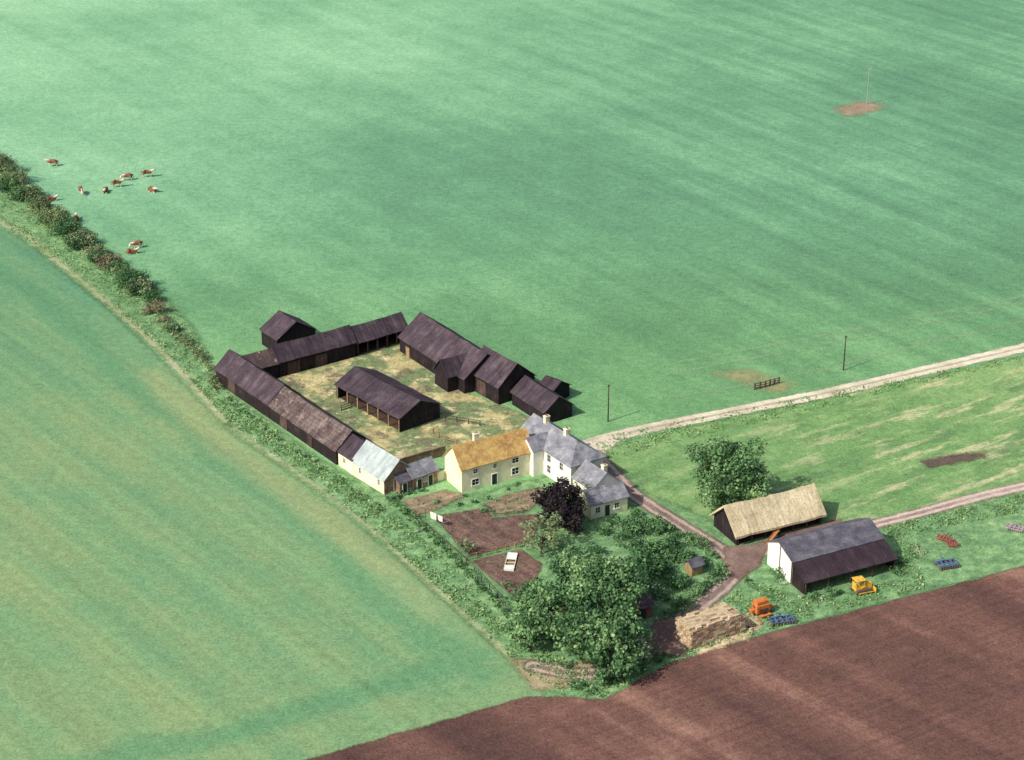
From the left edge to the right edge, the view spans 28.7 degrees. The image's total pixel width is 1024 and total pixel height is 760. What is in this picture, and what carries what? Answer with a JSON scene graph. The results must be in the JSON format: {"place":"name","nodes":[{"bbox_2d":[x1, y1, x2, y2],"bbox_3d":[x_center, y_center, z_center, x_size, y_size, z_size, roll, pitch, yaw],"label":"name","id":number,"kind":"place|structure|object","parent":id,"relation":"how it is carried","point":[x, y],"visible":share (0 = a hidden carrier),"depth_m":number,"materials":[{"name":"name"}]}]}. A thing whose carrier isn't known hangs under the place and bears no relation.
{"place":"outdoors","nodes":[
{"label":"outdoors","id":0,"kind":"place"},
{"bbox_2d":[0,221,231,426],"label":"footpath","id":1,"kind":"structure","parent":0,"point":[185,376],"depth_m":401.95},
{"bbox_2d":[0,228,544,759],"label":"crop field","id":2,"kind":"structure","parent":0,"point":[184,574],"depth_m":309.12,"materials":[{"name":"plant"}]},
{"bbox_2d":[259,310,317,347],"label":"black barn","id":3,"kind":"structure","parent":0,"point":[278,326],"depth_m":390.42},
{"bbox_2d":[231,426,513,661],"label":"footpath","id":4,"kind":"structure","parent":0,"point":[406,561],"depth_m":319.38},
{"bbox_2d":[277,343,529,458],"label":"farmyard","id":5,"kind":"structure","parent":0,"point":[316,386],"depth_m":367.12,"materials":[{"name":"soil"}]},
{"bbox_2d":[436,508,539,555],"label":"vegetable bed","id":6,"kind":"object","parent":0,"point":[500,531],"visible":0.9,"depth_m":326.35,"materials":[{"name":"soil"}]},
{"bbox_2d":[473,549,541,596],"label":"vegetable bed","id":7,"kind":"object","parent":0,"point":[531,568],"visible":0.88,"depth_m":314.70,"materials":[{"name":"soil"}]},
{"bbox_2d":[484,558,524,573],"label":"vegetable rows","id":8,"kind":"object","parent":7,"relation":"on","point":[503,565],"visible":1,"depth_m":315.33,"materials":[{"name":"green plant"}]},
{"bbox_2d":[504,552,517,570],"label":"cold frame","id":9,"kind":"object","parent":7,"relation":"on","point":[507,565],"visible":1,"depth_m":316.12,"materials":[{"name":"white paint"}]},
{"bbox_2d":[0,0,1023,698],"bbox_3d":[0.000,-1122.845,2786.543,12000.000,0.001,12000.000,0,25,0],"label":"ground","id":10,"kind":"structure","parent":0,"point":[652,210],"depth_m":486.26,"materials":[{"name":"green plant"}]},
{"bbox_2d":[44,159,58,166],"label":"cow","id":11,"kind":"object","parent":10,"relation":"on","point":[50,161],"visible":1,"depth_m":490.19},
{"bbox_2d":[47,194,58,200],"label":"cow","id":12,"kind":"object","parent":10,"relation":"on","point":[52,198],"visible":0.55,"depth_m":468.01},
{"bbox_2d":[0,151,155,295],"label":"hedgerow","id":13,"kind":"object","parent":10,"relation":"on","point":[7,164],"visible":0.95,"depth_m":453.82,"materials":[{"name":"green plant"}]},
{"bbox_2d":[78,186,82,194],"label":"cow","id":14,"kind":"object","parent":10,"relation":"on","point":[80,188],"visible":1,"depth_m":471.63},
{"bbox_2d":[112,178,124,186],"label":"cow","id":15,"kind":"object","parent":10,"relation":"on","point":[118,181],"visible":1,"depth_m":476.54},
{"bbox_2d":[120,173,133,179],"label":"cow","id":16,"kind":"object","parent":10,"relation":"on","point":[130,175],"visible":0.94,"depth_m":480.86},
{"bbox_2d":[125,247,139,254],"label":"cow","id":17,"kind":"object","parent":10,"relation":"on","point":[129,251],"visible":1,"depth_m":437.35},
{"bbox_2d":[129,240,143,247],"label":"cow","id":18,"kind":"object","parent":10,"relation":"on","point":[137,242],"visible":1,"depth_m":439.96},
{"bbox_2d":[141,169,154,176],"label":"cow","id":19,"kind":"object","parent":10,"relation":"on","point":[149,171],"visible":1,"depth_m":483.06},
{"bbox_2d":[148,186,157,192],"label":"cow","id":20,"kind":"object","parent":10,"relation":"on","point":[152,188],"visible":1,"depth_m":473.67},
{"bbox_2d":[242,348,279,377],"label":"cattle shed","id":21,"kind":"structure","parent":10,"relation":"on","point":[265,360],"depth_m":377.57,"materials":[{"name":"wood"}]},
{"bbox_2d":[228,396,384,511],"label":"nettle patch","id":22,"kind":"object","parent":10,"relation":"on","point":[281,439],"visible":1,"depth_m":349.48,"materials":[{"name":"green plant"}]},
{"bbox_2d":[269,325,357,376],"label":"cattle shed","id":23,"kind":"structure","parent":10,"relation":"on","point":[315,350],"depth_m":382.89,"materials":[{"name":"wood"}]},
{"bbox_2d":[288,354,326,374],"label":"door","id":24,"kind":"structure","parent":23,"relation":"in","point":[321,360],"depth_m":381.38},
{"bbox_2d":[341,401,351,410],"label":"yard fence","id":25,"kind":"object","parent":10,"relation":"on","point":[346,406],"visible":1,"depth_m":366.73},
{"bbox_2d":[350,312,407,355],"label":"open cattle shed","id":26,"kind":"structure","parent":10,"relation":"on","point":[377,334],"depth_m":391.40,"materials":[{"name":"wood"}]},
{"bbox_2d":[334,366,441,431],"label":"open yard shed","id":27,"kind":"structure","parent":10,"relation":"on","point":[394,403],"depth_m":363.62,"materials":[{"name":"wood"}]},
{"bbox_2d":[399,445,445,463],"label":"yard wall","id":28,"kind":"structure","parent":10,"relation":"on","point":[436,452],"depth_m":347.84,"materials":[{"name":"stone"}]},
{"bbox_2d":[414,472,435,490],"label":"walls","id":29,"kind":"structure","parent":10,"relation":"on","point":[424,484],"depth_m":339.40,"materials":[{"name":"brick"}]},
{"bbox_2d":[405,456,439,479],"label":"roof","id":30,"kind":"structure","parent":29,"relation":"on","point":[422,468],"depth_m":338.98,"materials":[{"name":"stone"}]},
{"bbox_2d":[417,474,431,489],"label":"frames","id":31,"kind":"structure","parent":29,"relation":"attached to","point":[426,480],"depth_m":339.19,"materials":[{"name":"white paint"}]},
{"bbox_2d":[418,474,432,488],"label":"door","id":32,"kind":"structure","parent":29,"relation":"attached to","point":[430,481],"depth_m":339.48,"materials":[{"name":"green paint"}]},
{"bbox_2d":[437,470,444,480],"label":"yard wall","id":33,"kind":"structure","parent":10,"relation":"on","point":[441,475],"depth_m":341.48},
{"bbox_2d":[398,312,490,393],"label":"long barn","id":34,"kind":"structure","parent":10,"relation":"on","point":[427,342],"depth_m":381.69,"materials":[{"name":"wood"}]},
{"bbox_2d":[433,428,456,444],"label":"yard fence","id":35,"kind":"object","parent":10,"relation":"on","point":[455,443],"visible":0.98,"depth_m":355.02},
{"bbox_2d":[433,352,467,391],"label":"barn porch","id":36,"kind":"object","parent":10,"relation":"on","point":[447,370],"visible":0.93,"depth_m":373.46,"materials":[{"name":"wood"}]},
{"bbox_2d":[445,415,479,425],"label":"yard fence","id":37,"kind":"object","parent":10,"relation":"on","point":[462,420],"visible":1,"depth_m":361.31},
{"bbox_2d":[474,345,536,404],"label":"tall barn","id":38,"kind":"structure","parent":10,"relation":"on","point":[498,377],"depth_m":369.61,"materials":[{"name":"wood"}]},
{"bbox_2d":[477,380,484,396],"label":"door","id":39,"kind":"structure","parent":38,"relation":"in","point":[480,386],"depth_m":372.00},
{"bbox_2d":[510,375,572,421],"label":"barn","id":40,"kind":"structure","parent":10,"relation":"on","point":[530,396],"depth_m":363.42,"materials":[{"name":"wood"}]},
{"bbox_2d":[540,375,571,397],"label":"lean shed","id":41,"kind":"structure","parent":10,"relation":"on","point":[560,387],"depth_m":369.80,"materials":[{"name":"wood"}]},
{"bbox_2d":[585,431,629,452],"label":"lane apron","id":42,"kind":"object","parent":10,"relation":"on","point":[606,439],"visible":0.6,"depth_m":355.02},
{"bbox_2d":[607,385,609,421],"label":"utility pole","id":43,"kind":"object","parent":10,"relation":"on","point":[608,405],"visible":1,"depth_m":361.07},
{"bbox_2d":[724,371,788,391],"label":"bare soil patch","id":44,"kind":"object","parent":10,"relation":"on","point":[750,378],"visible":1,"depth_m":378.68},
{"bbox_2d":[754,377,779,389],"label":"field gate","id":45,"kind":"structure","parent":10,"relation":"on","point":[760,384],"depth_m":375.44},
{"bbox_2d":[723,519,841,579],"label":"yard mud","id":46,"kind":"structure","parent":10,"relation":"on","point":[741,561],"depth_m":318.44,"materials":[{"name":"soil"}]},
{"bbox_2d":[583,343,1023,441],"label":"farm lane","id":47,"kind":"structure","parent":10,"relation":"on","point":[909,373],"depth_m":373.06,"materials":[{"name":"gravel"}]},
{"bbox_2d":[606,357,1023,521],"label":"paddock","id":48,"kind":"structure","parent":10,"relation":"on","point":[863,455],"depth_m":353.32,"materials":[{"name":"green plant"}]},
{"bbox_2d":[684,433,773,507],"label":"oak tree","id":49,"kind":"object","parent":48,"relation":"on","point":[724,461],"visible":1,"depth_m":327.51,"materials":[{"name":"green plant"}]},
{"bbox_2d":[709,483,826,544],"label":"thatched barn","id":50,"kind":"structure","parent":48,"relation":"on","point":[736,523],"depth_m":324.25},
{"bbox_2d":[920,452,985,466],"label":"bare soil patch","id":51,"kind":"object","parent":48,"relation":"on","point":[952,459],"visible":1,"depth_m":348.72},
{"bbox_2d":[843,336,845,370],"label":"utility pole","id":52,"kind":"object","parent":10,"relation":"on","point":[844,354],"visible":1,"depth_m":381.03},
{"bbox_2d":[837,102,880,115],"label":"bare soil patch","id":53,"kind":"object","parent":10,"relation":"on","point":[857,108],"visible":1,"depth_m":533.90,"materials":[{"name":"soil"}]},
{"bbox_2d":[866,66,872,103],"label":"utility pole","id":54,"kind":"object","parent":53,"relation":"on","point":[868,81],"visible":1,"depth_m":534.62,"materials":[{"name":"grey wood"}]},
{"bbox_2d":[0,174,1023,699],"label":"grass verge","id":55,"kind":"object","parent":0,"point":[984,546],"depth_m":322.66,"materials":[{"name":"plant"}]},
{"bbox_2d":[0,173,180,332],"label":"hedgerow","id":56,"kind":"object","parent":55,"relation":"on","point":[122,277],"visible":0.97,"depth_m":431.99,"materials":[{"name":"green plant"}]},
{"bbox_2d":[94,252,170,324],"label":"hedgerow","id":57,"kind":"object","parent":55,"relation":"on","point":[157,303],"visible":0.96,"depth_m":407.92,"materials":[{"name":"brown plant"}]},
{"bbox_2d":[160,320,223,392],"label":"hedgerow","id":58,"kind":"object","parent":55,"relation":"on","point":[214,383],"visible":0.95,"depth_m":388.70,"materials":[{"name":"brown plant"}]},
{"bbox_2d":[213,349,300,418],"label":"black barn","id":59,"kind":"structure","parent":55,"relation":"on","point":[249,383],"depth_m":369.51,"materials":[{"name":"wood"}]},
{"bbox_2d":[228,379,234,394],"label":"door","id":60,"kind":"structure","parent":59,"relation":"in","point":[231,385],"depth_m":372.82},
{"bbox_2d":[268,385,368,464],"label":"black barn","id":61,"kind":"structure","parent":55,"relation":"on","point":[321,431],"depth_m":354.00,"materials":[{"name":"wood"}]},
{"bbox_2d":[280,415,311,447],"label":"door","id":62,"kind":"structure","parent":61,"relation":"in","point":[283,424],"depth_m":358.98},
{"bbox_2d":[336,433,365,474],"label":"cart shed","id":63,"kind":"structure","parent":55,"relation":"on","point":[349,448],"depth_m":344.59,"materials":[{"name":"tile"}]},
{"bbox_2d":[351,440,410,494],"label":"barn","id":64,"kind":"structure","parent":55,"relation":"on","point":[376,467],"depth_m":338.56,"materials":[{"name":"brick"}]},
{"bbox_2d":[393,470,412,493],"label":"privy","id":65,"kind":"structure","parent":55,"relation":"on","point":[403,480],"depth_m":337.24,"materials":[{"name":"brick"}]},
{"bbox_2d":[403,483,406,492],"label":"door","id":66,"kind":"structure","parent":65,"relation":"in","point":[404,485],"depth_m":337.31,"materials":[{"name":"green paint"}]},
{"bbox_2d":[391,486,425,498],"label":"garden hedge","id":67,"kind":"object","parent":55,"relation":"on","point":[410,491],"visible":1,"depth_m":337.01,"materials":[{"name":"green plant"}]},
{"bbox_2d":[403,489,463,514],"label":"vegetable bed","id":68,"kind":"object","parent":55,"relation":"on","point":[447,496],"visible":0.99,"depth_m":335.03,"materials":[{"name":"soil"}]},
{"bbox_2d":[410,494,447,511],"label":"vegetable rows","id":69,"kind":"object","parent":68,"relation":"on","point":[428,505],"visible":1,"depth_m":333.87,"materials":[{"name":"green plant"}]},
{"bbox_2d":[425,509,451,521],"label":"clothes line","id":70,"kind":"object","parent":55,"relation":"on","point":[432,515],"visible":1,"depth_m":327.20,"materials":[{"name":"fabric"}]},
{"bbox_2d":[385,491,515,617],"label":"garden hedge","id":71,"kind":"object","parent":55,"relation":"on","point":[449,551],"visible":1,"depth_m":317.54,"materials":[{"name":"green plant"}]},
{"bbox_2d":[412,512,513,610],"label":"garden fence","id":72,"kind":"object","parent":55,"relation":"on","point":[466,563],"visible":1,"depth_m":315.06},
{"bbox_2d":[454,535,477,554],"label":"plum tree","id":73,"kind":"object","parent":55,"relation":"on","point":[467,546],"visible":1,"depth_m":317.94,"materials":[{"name":"green plant"}]},
{"bbox_2d":[466,540,533,558],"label":"garden fence","id":74,"kind":"object","parent":55,"relation":"on","point":[514,545],"visible":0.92,"depth_m":318.98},
{"bbox_2d":[485,488,541,515],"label":"vegetable bed","id":75,"kind":"object","parent":55,"relation":"on","point":[512,505],"visible":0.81,"depth_m":334.39,"materials":[{"name":"soil"}]},
{"bbox_2d":[490,493,539,513],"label":"vegetable rows","id":76,"kind":"object","parent":75,"relation":"on","point":[513,500],"visible":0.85,"depth_m":333.32,"materials":[{"name":"green plant"}]},
{"bbox_2d":[504,619,547,650],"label":"ash tree","id":77,"kind":"object","parent":55,"relation":"on","point":[530,640],"visible":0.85,"depth_m":291.26,"materials":[{"name":"green plant"}]},
{"bbox_2d":[443,413,629,518],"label":"farmhouse","id":78,"kind":"object","parent":55,"relation":"on","point":[534,445],"visible":0.94,"depth_m":338.87,"materials":[{"name":"paint"}]},
{"bbox_2d":[518,511,566,553],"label":"apple tree","id":79,"kind":"object","parent":55,"relation":"on","point":[549,535],"visible":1,"depth_m":317.64,"materials":[{"name":"green plant"}]},
{"bbox_2d":[505,577,596,644],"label":"ash tree","id":80,"kind":"object","parent":55,"relation":"on","point":[533,614],"visible":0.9,"depth_m":291.81,"materials":[{"name":"green plant"}]},
{"bbox_2d":[513,658,595,689],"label":"worn earth","id":81,"kind":"structure","parent":55,"relation":"on","point":[536,683],"depth_m":286.68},
{"bbox_2d":[432,481,678,630],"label":"garden shrubs","id":82,"kind":"object","parent":55,"relation":"on","point":[620,535],"visible":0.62,"depth_m":322.45,"materials":[{"name":"green plant"}]},
{"bbox_2d":[529,476,587,534],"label":"copper beech","id":83,"kind":"object","parent":55,"relation":"on","point":[554,498],"visible":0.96,"depth_m":323.57,"materials":[{"name":"purple plant"}]},
{"bbox_2d":[545,544,600,589],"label":"ash tree","id":84,"kind":"object","parent":55,"relation":"on","point":[560,566],"visible":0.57,"depth_m":304.28,"materials":[{"name":"green plant"}]},
{"bbox_2d":[550,610,612,662],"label":"ash tree","id":85,"kind":"object","parent":55,"relation":"on","point":[572,631],"visible":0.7,"depth_m":287.36,"materials":[{"name":"green plant"}]},
{"bbox_2d":[573,476,589,496],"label":"pear tree","id":86,"kind":"object","parent":55,"relation":"on","point":[587,486],"visible":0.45,"depth_m":331.62,"materials":[{"name":"white plant"}]},
{"bbox_2d":[560,553,650,631],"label":"ash tree","id":87,"kind":"object","parent":55,"relation":"on","point":[596,573],"visible":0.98,"depth_m":291.12,"materials":[{"name":"green plant"}]},
{"bbox_2d":[587,650,626,685],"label":"ash tree","id":88,"kind":"object","parent":55,"relation":"on","point":[613,672],"visible":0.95,"depth_m":283.82,"materials":[{"name":"green plant"}]},
{"bbox_2d":[577,609,656,677],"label":"ash tree","id":89,"kind":"object","parent":55,"relation":"on","point":[624,634],"visible":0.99,"depth_m":284.83,"materials":[{"name":"green plant"}]},
{"bbox_2d":[609,545,659,594],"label":"ash tree","id":90,"kind":"object","parent":55,"relation":"on","point":[645,562],"visible":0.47,"depth_m":305.23,"materials":[{"name":"green plant"}]},
{"bbox_2d":[633,593,654,619],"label":"brick hut","id":91,"kind":"object","parent":55,"relation":"on","point":[646,604],"visible":0.62,"depth_m":300.89,"materials":[{"name":"tile"}]},
{"bbox_2d":[640,610,644,619],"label":"door","id":92,"kind":"structure","parent":91,"relation":"in","point":[642,615],"depth_m":300.89,"materials":[{"name":"green paint"}]},
{"bbox_2d":[585,513,713,601],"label":"garden shrubs","id":93,"kind":"object","parent":55,"relation":"on","point":[673,552],"visible":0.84,"depth_m":317.73,"materials":[{"name":"green plant"}]},
{"bbox_2d":[415,529,925,677],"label":"cow parsley","id":94,"kind":"object","parent":55,"relation":"on","point":[799,595],"visible":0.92,"depth_m":310.22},
{"bbox_2d":[626,507,730,617],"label":"garden hedge","id":95,"kind":"object","parent":55,"relation":"on","point":[719,571],"visible":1,"depth_m":311.93,"materials":[{"name":"green plant"}]},
{"bbox_2d":[683,556,705,576],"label":"garden shed","id":96,"kind":"structure","parent":55,"relation":"on","point":[694,566],"depth_m":312.63,"materials":[{"name":"brown wood"}]},
{"bbox_2d":[675,602,752,649],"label":"straw bale stack","id":97,"kind":"object","parent":55,"relation":"on","point":[704,626],"visible":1,"depth_m":295.23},
{"bbox_2d":[557,555,908,695],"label":"bramble bush","id":98,"kind":"object","parent":55,"relation":"on","point":[835,591],"visible":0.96,"depth_m":291.62,"materials":[{"name":"green plant"}]},
{"bbox_2d":[749,596,776,617],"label":"baler","id":99,"kind":"object","parent":55,"relation":"on","point":[760,605],"visible":1,"depth_m":301.48,"materials":[{"name":"orange paint"}]},
{"bbox_2d":[765,529,779,544],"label":"bale elevator","id":100,"kind":"object","parent":55,"relation":"on","point":[772,536],"visible":0.73,"depth_m":322.72,"materials":[{"name":"metal"}]},
{"bbox_2d":[767,611,795,625],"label":"disc harrow","id":101,"kind":"object","parent":55,"relation":"on","point":[782,617],"visible":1,"depth_m":300.12,"materials":[{"name":"blue paint"}]},
{"bbox_2d":[767,518,897,594],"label":"machinery barn","id":102,"kind":"structure","parent":55,"relation":"on","point":[803,559],"depth_m":312.18,"materials":[{"name":"metal"}]},
{"bbox_2d":[850,575,876,595],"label":"crawler tractor","id":103,"kind":"object","parent":55,"relation":"on","point":[864,587],"visible":1,"depth_m":307.60,"materials":[{"name":"metal"}]},
{"bbox_2d":[936,532,951,542],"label":"cultivator","id":104,"kind":"object","parent":55,"relation":"on","point":[943,537],"visible":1,"depth_m":322.66,"materials":[{"name":"red paint"}]},
{"bbox_2d":[933,555,959,570],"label":"disc harrow","id":105,"kind":"object","parent":55,"relation":"on","point":[945,561],"visible":1,"depth_m":315.12,"materials":[{"name":"blue paint"}]},
{"bbox_2d":[947,536,957,548],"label":"cultivator","id":106,"kind":"object","parent":55,"relation":"on","point":[953,543],"visible":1,"depth_m":320.87,"materials":[{"name":"red paint"}]},
{"bbox_2d":[1005,521,1023,533],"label":"cultivator","id":107,"kind":"object","parent":55,"relation":"on","point":[1013,528],"visible":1,"depth_m":325.70,"materials":[{"name":"paint"}]},
{"bbox_2d":[524,450,741,679],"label":"dirt track","id":108,"kind":"structure","parent":0,"point":[716,591],"depth_m":312.83,"materials":[{"name":"soil"}]},
{"bbox_2d":[644,616,688,655],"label":"yard mud","id":109,"kind":"structure","parent":108,"relation":"on","point":[667,640],"depth_m":296.00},
{"bbox_2d":[306,566,1023,759],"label":"ploughed field","id":110,"kind":"structure","parent":0,"point":[937,674],"depth_m":280.79,"materials":[{"name":"soil"}]},
{"bbox_2d":[698,613,760,653],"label":"loose straw","id":111,"kind":"object","parent":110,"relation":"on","point":[736,638],"visible":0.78,"depth_m":296.23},
{"bbox_2d":[764,482,1023,555],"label":"dirt track","id":112,"kind":"structure","parent":0,"point":[941,506],"depth_m":333.82,"materials":[{"name":"soil"}]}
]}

